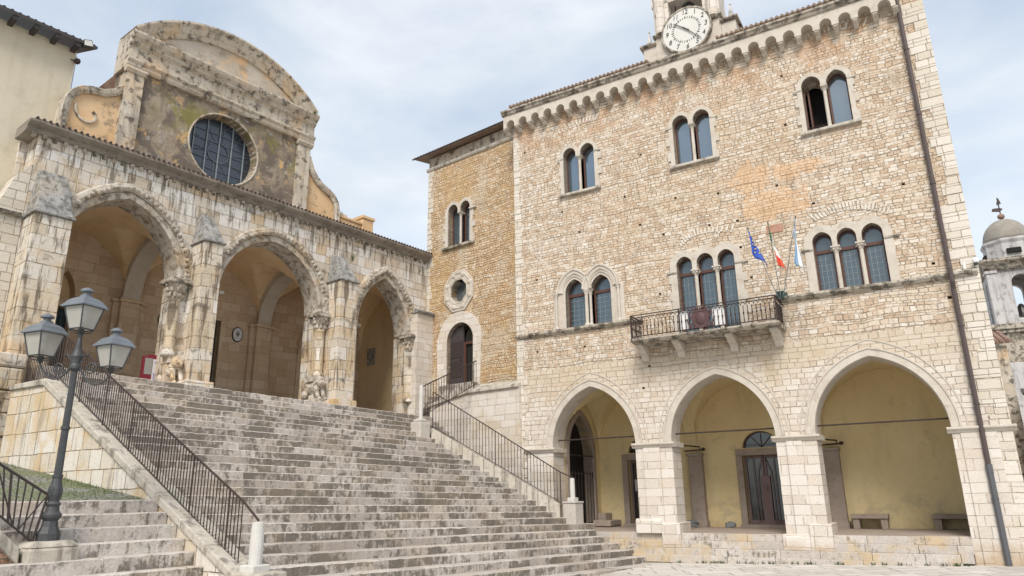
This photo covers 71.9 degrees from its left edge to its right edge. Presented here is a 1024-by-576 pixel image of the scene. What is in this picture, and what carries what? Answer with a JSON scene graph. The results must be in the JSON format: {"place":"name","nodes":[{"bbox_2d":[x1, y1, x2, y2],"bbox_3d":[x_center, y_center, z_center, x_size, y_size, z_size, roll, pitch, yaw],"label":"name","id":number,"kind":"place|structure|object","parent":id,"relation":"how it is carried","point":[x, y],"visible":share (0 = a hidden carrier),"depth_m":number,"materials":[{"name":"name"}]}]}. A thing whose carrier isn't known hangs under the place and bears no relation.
{"place":"outdoors","nodes":[
{"label":"outdoors","id":0,"kind":"place"},
{"bbox_2d":[0,461,144,501],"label":"mossy slope","id":1,"kind":"structure","parent":0,"point":[44,483],"depth_m":9.96,"materials":[{"name":"green plant"}]},
{"bbox_2d":[0,0,1023,306],"label":"sky","id":2,"kind":"structure","parent":0,"point":[390,84],"materials":[{"name":"white"}]},
{"bbox_2d":[597,562,1023,575],"bbox_3d":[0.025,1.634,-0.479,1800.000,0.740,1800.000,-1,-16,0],"label":"piazza pavement","id":3,"kind":"structure","parent":0,"point":[679,569],"depth_m":13.82,"materials":[{"name":"beige stone"}]},
{"bbox_2d":[0,530,18,563],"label":"ramp wall","id":4,"kind":"structure","parent":3,"relation":"on","point":[9,551],"depth_m":7.58,"materials":[{"name":"beige stone"}]},
{"bbox_2d":[0,165,32,330],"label":"side wall","id":5,"kind":"structure","parent":3,"relation":"on","point":[13,193],"depth_m":14.63,"materials":[{"name":"beige stone"}]},
{"bbox_2d":[16,540,79,563],"bbox_3d":[-5.263,3.562,7.807,0.505,1.448,0.543,-14,-21,37],"label":"lamp pedestal","id":6,"kind":"object","parent":3,"relation":"on","point":[46,551],"visible":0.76,"depth_m":7.81,"materials":[{"name":"stone"}]},
{"bbox_2d":[20,288,135,540],"bbox_3d":[-5.302,1.432,8.425,1.343,2.989,0.476,-1,-16,0],"label":"street lamp","id":7,"kind":"object","parent":6,"relation":"on","point":[45,337],"visible":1,"depth_m":8.55,"materials":[{"name":"grey metal"}]},
{"bbox_2d":[0,4,97,191],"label":"plaster house","id":8,"kind":"structure","parent":3,"relation":"on","point":[37,67],"depth_m":16.16,"materials":[{"name":"paint"}]},
{"bbox_2d":[70,58,80,64],"bbox_3d":[-10.469,-5.439,16.956,0.245,0.144,0.142,-7,-17,19],"label":"loudspeaker","id":9,"kind":"object","parent":8,"relation":"attached to","point":[77,61],"visible":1,"depth_m":16.90,"materials":[{"name":"metal"}]},
{"bbox_2d":[81,39,92,48],"bbox_3d":[-10.221,-5.858,16.981,0.181,0.227,0.247,-14,-21,37],"label":"floodlight","id":10,"kind":"object","parent":8,"relation":"attached to","point":[88,44],"visible":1,"depth_m":16.92,"materials":[{"name":"grey metal"}]},
{"bbox_2d":[0,499,202,575],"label":"staircase","id":11,"kind":"structure","parent":3,"relation":"on","point":[123,537],"depth_m":8.60,"materials":[{"name":"stone"}]},
{"bbox_2d":[0,462,47,541],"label":"ramp railing","id":12,"kind":"object","parent":11,"relation":"on","point":[8,503],"visible":0.94,"depth_m":7.86,"materials":[{"name":"metal"}]},
{"bbox_2d":[0,20,435,449],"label":"cathedral","id":13,"kind":"structure","parent":3,"relation":"on","point":[182,189],"depth_m":19.24,"materials":[{"name":"stone"}]},
{"bbox_2d":[48,300,73,367],"bbox_3d":[-11.633,1.571,17.788,0.311,2.582,0.829,-14,-21,37],"label":"door","id":14,"kind":"structure","parent":13,"relation":"in","point":[61,317],"depth_m":18.09,"materials":[{"name":"brown wood"}]},
{"bbox_2d":[139,354,156,379],"bbox_3d":[-8.582,2.031,16.836,0.076,0.869,0.525,-14,-21,37],"label":"poster board","id":15,"kind":"object","parent":13,"relation":"attached to","point":[148,366],"visible":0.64,"depth_m":16.77,"materials":[{"name":"paper"}]},
{"bbox_2d":[209,315,226,387],"bbox_3d":[-9.273,2.180,20.665,0.311,2.961,1.491,-14,-21,37],"label":"door","id":16,"kind":"structure","parent":13,"relation":"in","point":[218,364],"depth_m":21.20,"materials":[{"name":"brown wood"}]},
{"bbox_2d":[188,113,258,185],"bbox_3d":[-8.083,-3.781,19.587,0.433,2.081,2.081,-14,-21,37],"label":"round window","id":17,"kind":"structure","parent":13,"relation":"in","point":[217,149],"depth_m":19.75,"materials":[{"name":"glass"}]},
{"bbox_2d":[232,327,242,341],"bbox_3d":[-8.454,1.436,21.739,0.061,0.473,0.350,-14,-21,37],"label":"plaque","id":18,"kind":"object","parent":13,"relation":"attached to","point":[237,334],"depth_m":21.71,"materials":[{"name":"stone"}]},
{"bbox_2d":[293,349,301,398],"bbox_3d":[-6.754,3.304,23.585,0.311,2.372,1.339,-14,-21,37],"label":"door","id":19,"kind":"structure","parent":13,"relation":"in","point":[298,358],"depth_m":23.13,"materials":[{"name":"brown wood"}]},
{"bbox_2d":[34,365,647,575],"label":"grand staircase","id":20,"kind":"structure","parent":3,"relation":"on","point":[323,489],"depth_m":14.12,"materials":[{"name":"stone"}]},
{"bbox_2d":[0,378,286,575],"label":"cheek wall","id":21,"kind":"structure","parent":20,"relation":"on","point":[97,453],"depth_m":10.96,"materials":[{"name":"stone"}]},
{"bbox_2d":[24,344,61,381],"bbox_3d":[-8.503,1.343,12.790,1.176,0.876,0.030,-11,-19,31],"label":"stair railing","id":22,"kind":"object","parent":21,"relation":"on","point":[29,364],"visible":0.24,"depth_m":12.75,"materials":[{"name":"metal"}]},
{"bbox_2d":[57,336,259,562],"bbox_3d":[-5.538,2.091,10.572,5.716,3.640,0.035,-11,-19,31],"label":"stair railing","id":23,"kind":"object","parent":21,"relation":"on","point":[181,444],"visible":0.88,"depth_m":10.21,"materials":[{"name":"metal"}]},
{"bbox_2d":[239,522,269,572],"bbox_3d":[-3.127,3.175,8.635,0.255,0.594,0.255,-11,-19,31],"label":"newel post","id":24,"kind":"object","parent":21,"relation":"on","point":[255,564],"visible":0.94,"depth_m":8.57,"materials":[{"name":"white stone"}]},
{"bbox_2d":[156,356,183,382],"bbox_3d":[-8.014,2.052,16.617,0.886,0.896,0.412,-14,-21,37],"label":"stone lion","id":25,"kind":"object","parent":20,"relation":"on","point":[173,369],"visible":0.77,"depth_m":16.49},
{"bbox_2d":[300,375,326,402],"bbox_3d":[-5.492,2.896,19.630,0.886,0.896,0.412,-14,-21,37],"label":"stone lion","id":26,"kind":"object","parent":20,"relation":"on","point":[314,385],"visible":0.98,"depth_m":19.52},
{"bbox_2d":[410,419,429,437],"bbox_3d":[-2.452,3.827,18.841,0.393,0.617,0.374,-14,-21,37],"label":"newel pedestal","id":27,"kind":"object","parent":20,"relation":"on","point":[420,427],"visible":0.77,"depth_m":18.73,"materials":[{"name":"stone"}]},
{"bbox_2d":[416,385,422,419],"bbox_3d":[-2.458,3.129,19.067,0.180,1.000,0.180,-14,-21,37],"label":"newel post","id":28,"kind":"object","parent":27,"relation":"on","point":[420,401],"visible":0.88,"depth_m":19.03,"materials":[{"name":"white stone"}]},
{"bbox_2d":[431,428,561,516],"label":"stair curb","id":29,"kind":"structure","parent":20,"relation":"on","point":[522,487],"depth_m":18.48,"materials":[{"name":"stone"}]},
{"bbox_2d":[432,392,571,506],"bbox_3d":[-0.291,4.229,18.729,3.728,3.061,0.192,-3,-16,8],"label":"stair railing","id":30,"kind":"object","parent":29,"relation":"on","point":[498,447],"visible":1,"depth_m":18.74,"materials":[{"name":"metal"}]},
{"bbox_2d":[562,501,583,523],"bbox_3d":[1.560,5.837,17.895,0.412,0.817,0.412,-14,-21,37],"label":"newel pedestal","id":31,"kind":"object","parent":20,"relation":"on","point":[572,512],"visible":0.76,"depth_m":17.80,"materials":[{"name":"stone"}]},
{"bbox_2d":[567,478,577,500],"bbox_3d":[1.550,5.173,18.090,0.210,0.586,0.210,-14,-21,37],"label":"newel post","id":32,"kind":"object","parent":31,"relation":"on","point":[572,490],"visible":0.94,"depth_m":18.03,"materials":[{"name":"white stone"}]},
{"bbox_2d":[412,0,1023,565],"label":"town hall","id":33,"kind":"structure","parent":3,"relation":"on","point":[656,366],"depth_m":17.75,"materials":[{"name":"stone"}]},
{"bbox_2d":[423,360,476,415],"bbox_3d":[-1.749,2.860,20.027,0.032,1.910,2.098,-15,-21,40],"label":"stair railing","id":34,"kind":"object","parent":33,"relation":"on","point":[451,385],"visible":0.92,"depth_m":20.07,"materials":[{"name":"metal"}]},
{"bbox_2d":[557,139,601,197],"bbox_3d":[2.011,-3.476,20.604,1.429,1.625,0.400,-10,-19,30],"label":"window","id":35,"kind":"structure","parent":33,"relation":"in","point":[573,173],"depth_m":20.67,"materials":[{"name":"stone"}]},
{"bbox_2d":[553,263,624,329],"bbox_3d":[2.129,0.249,19.464,2.120,1.720,0.415,-10,-19,30],"label":"window","id":36,"kind":"structure","parent":33,"relation":"in","point":[608,292],"depth_m":19.47,"materials":[{"name":"stone"}]},
{"bbox_2d":[621,441,639,525],"bbox_3d":[3.889,5.644,20.591,1.350,2.510,0.420,-10,-19,30],"label":"door","id":37,"kind":"structure","parent":33,"relation":"in","point":[625,457],"depth_m":20.75,"materials":[{"name":"brown wood"}]},
{"bbox_2d":[640,0,743,61],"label":"clock gable","id":38,"kind":"structure","parent":33,"relation":"on","point":[681,25],"depth_m":21.29,"materials":[{"name":"stone"}]},
{"bbox_2d":[665,106,719,169],"bbox_3d":[4.865,-4.027,18.955,1.414,1.632,0.400,-10,-19,30],"label":"window","id":39,"kind":"structure","parent":33,"relation":"in","point":[705,123],"depth_m":19.01,"materials":[{"name":"stone"}]},
{"bbox_2d":[688,520,698,526],"bbox_3d":[4.902,6.441,19.214,0.362,0.254,0.317,-10,-19,30],"label":"boulder","id":40,"kind":"object","parent":33,"relation":"on","point":[694,523],"visible":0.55,"depth_m":19.10,"materials":[{"name":"grey stone"}]},
{"bbox_2d":[667,242,751,332],"bbox_3d":[4.981,0.074,17.747,2.050,2.309,0.355,-10,-19,30],"label":"window","id":41,"kind":"structure","parent":33,"relation":"in","point":[733,277],"depth_m":17.83,"materials":[{"name":"stone"}]},
{"bbox_2d":[725,521,736,527],"bbox_3d":[5.790,6.274,18.675,0.292,0.198,0.254,-3,-16,7],"label":"boulder","id":42,"kind":"object","parent":33,"relation":"on","point":[729,524],"visible":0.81,"depth_m":18.60,"materials":[{"name":"grey stone"}]},
{"bbox_2d":[735,431,785,527],"bbox_3d":[6.772,5.111,18.920,1.420,2.510,0.420,-10,-19,30],"label":"door","id":43,"kind":"structure","parent":33,"relation":"in","point":[762,472],"depth_m":18.99,"materials":[{"name":"brown wood"}]},
{"bbox_2d":[766,223,782,233],"bbox_3d":[6.373,-1.444,17.133,0.380,0.200,0.016,-11,-19,30],"label":"faded panel","id":44,"kind":"object","parent":33,"relation":"attached to","point":[774,228],"visible":1,"depth_m":17.12,"materials":[{"name":"paint"}]},
{"bbox_2d":[776,290,787,302],"bbox_3d":[6.297,0.175,16.462,0.200,0.240,0.452,-10,-19,30],"label":"flag bracket","id":45,"kind":"object","parent":33,"relation":"attached to","point":[781,296],"visible":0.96,"depth_m":16.28,"materials":[{"name":"green metal"}]},
{"bbox_2d":[747,227,776,294],"bbox_3d":[5.831,-0.620,16.171,0.945,1.545,0.236,11,-20,-36],"label":"flag","id":46,"kind":"object","parent":45,"relation":"attached to","point":[756,253],"visible":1,"depth_m":16.09,"materials":[{"name":"fabric"}]},
{"bbox_2d":[767,222,786,294],"bbox_3d":[6.091,-0.674,16.061,0.268,1.579,0.917,-9,-18,26],"label":"flag","id":47,"kind":"object","parent":45,"relation":"attached to","point":[779,261],"visible":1,"depth_m":15.85,"materials":[{"name":"fabric"}]},
{"bbox_2d":[783,216,804,294],"bbox_3d":[6.322,-0.709,15.977,0.252,1.594,1.037,-2,-16,3],"label":"flag","id":48,"kind":"object","parent":45,"relation":"attached to","point":[798,260],"visible":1,"depth_m":15.60,"materials":[{"name":"fabric"}]},
{"bbox_2d":[793,65,861,136],"bbox_3d":[7.860,-4.522,17.530,1.435,1.654,0.940,-10,-19,30],"label":"window","id":49,"kind":"structure","parent":33,"relation":"in","point":[842,96],"depth_m":17.34,"materials":[{"name":"stone"}]},
{"bbox_2d":[801,215,900,291],"bbox_3d":[7.792,-0.730,16.198,2.060,1.680,0.355,-10,-19,30],"label":"window","id":50,"kind":"structure","parent":33,"relation":"in","point":[878,246],"depth_m":16.22,"materials":[{"name":"stone"}]},
{"bbox_2d":[851,514,889,528],"bbox_3d":[8.722,5.673,17.150,0.814,0.340,0.400,-10,-19,30],"label":"stone bench","id":51,"kind":"object","parent":33,"relation":"on","point":[883,518],"visible":1,"depth_m":17.02,"materials":[{"name":"grey stone"}]},
{"bbox_2d":[932,514,969,529],"bbox_3d":[10.219,5.396,16.282,0.850,0.340,0.400,-10,-19,30],"label":"stone bench","id":52,"kind":"object","parent":33,"relation":"on","point":[937,518],"visible":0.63,"depth_m":16.26,"materials":[{"name":"grey stone"}]},
{"bbox_2d":[963,257,978,268],"bbox_3d":[9.587,-0.524,14.732,0.285,0.180,0.208,-10,-19,30],"label":"security camera","id":53,"kind":"object","parent":33,"relation":"attached to","point":[975,260],"visible":1,"depth_m":14.64,"materials":[{"name":"white plastic"}]},
{"bbox_2d":[676,560,969,565],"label":"weeds","id":54,"kind":"object","parent":3,"relation":"on","point":[721,562],"visible":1,"depth_m":14.84,"materials":[{"name":"green plant"}]},
{"bbox_2d":[978,198,1023,424],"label":"domed belfry","id":55,"kind":"object","parent":3,"relation":"on","point":[1001,266],"visible":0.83,"depth_m":34.53,"materials":[{"name":"white stone"}]},
{"bbox_2d":[992,330,1023,479],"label":"tiled house","id":56,"kind":"structure","parent":3,"relation":"on","point":[999,337],"depth_m":26.98,"materials":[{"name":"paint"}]}
]}

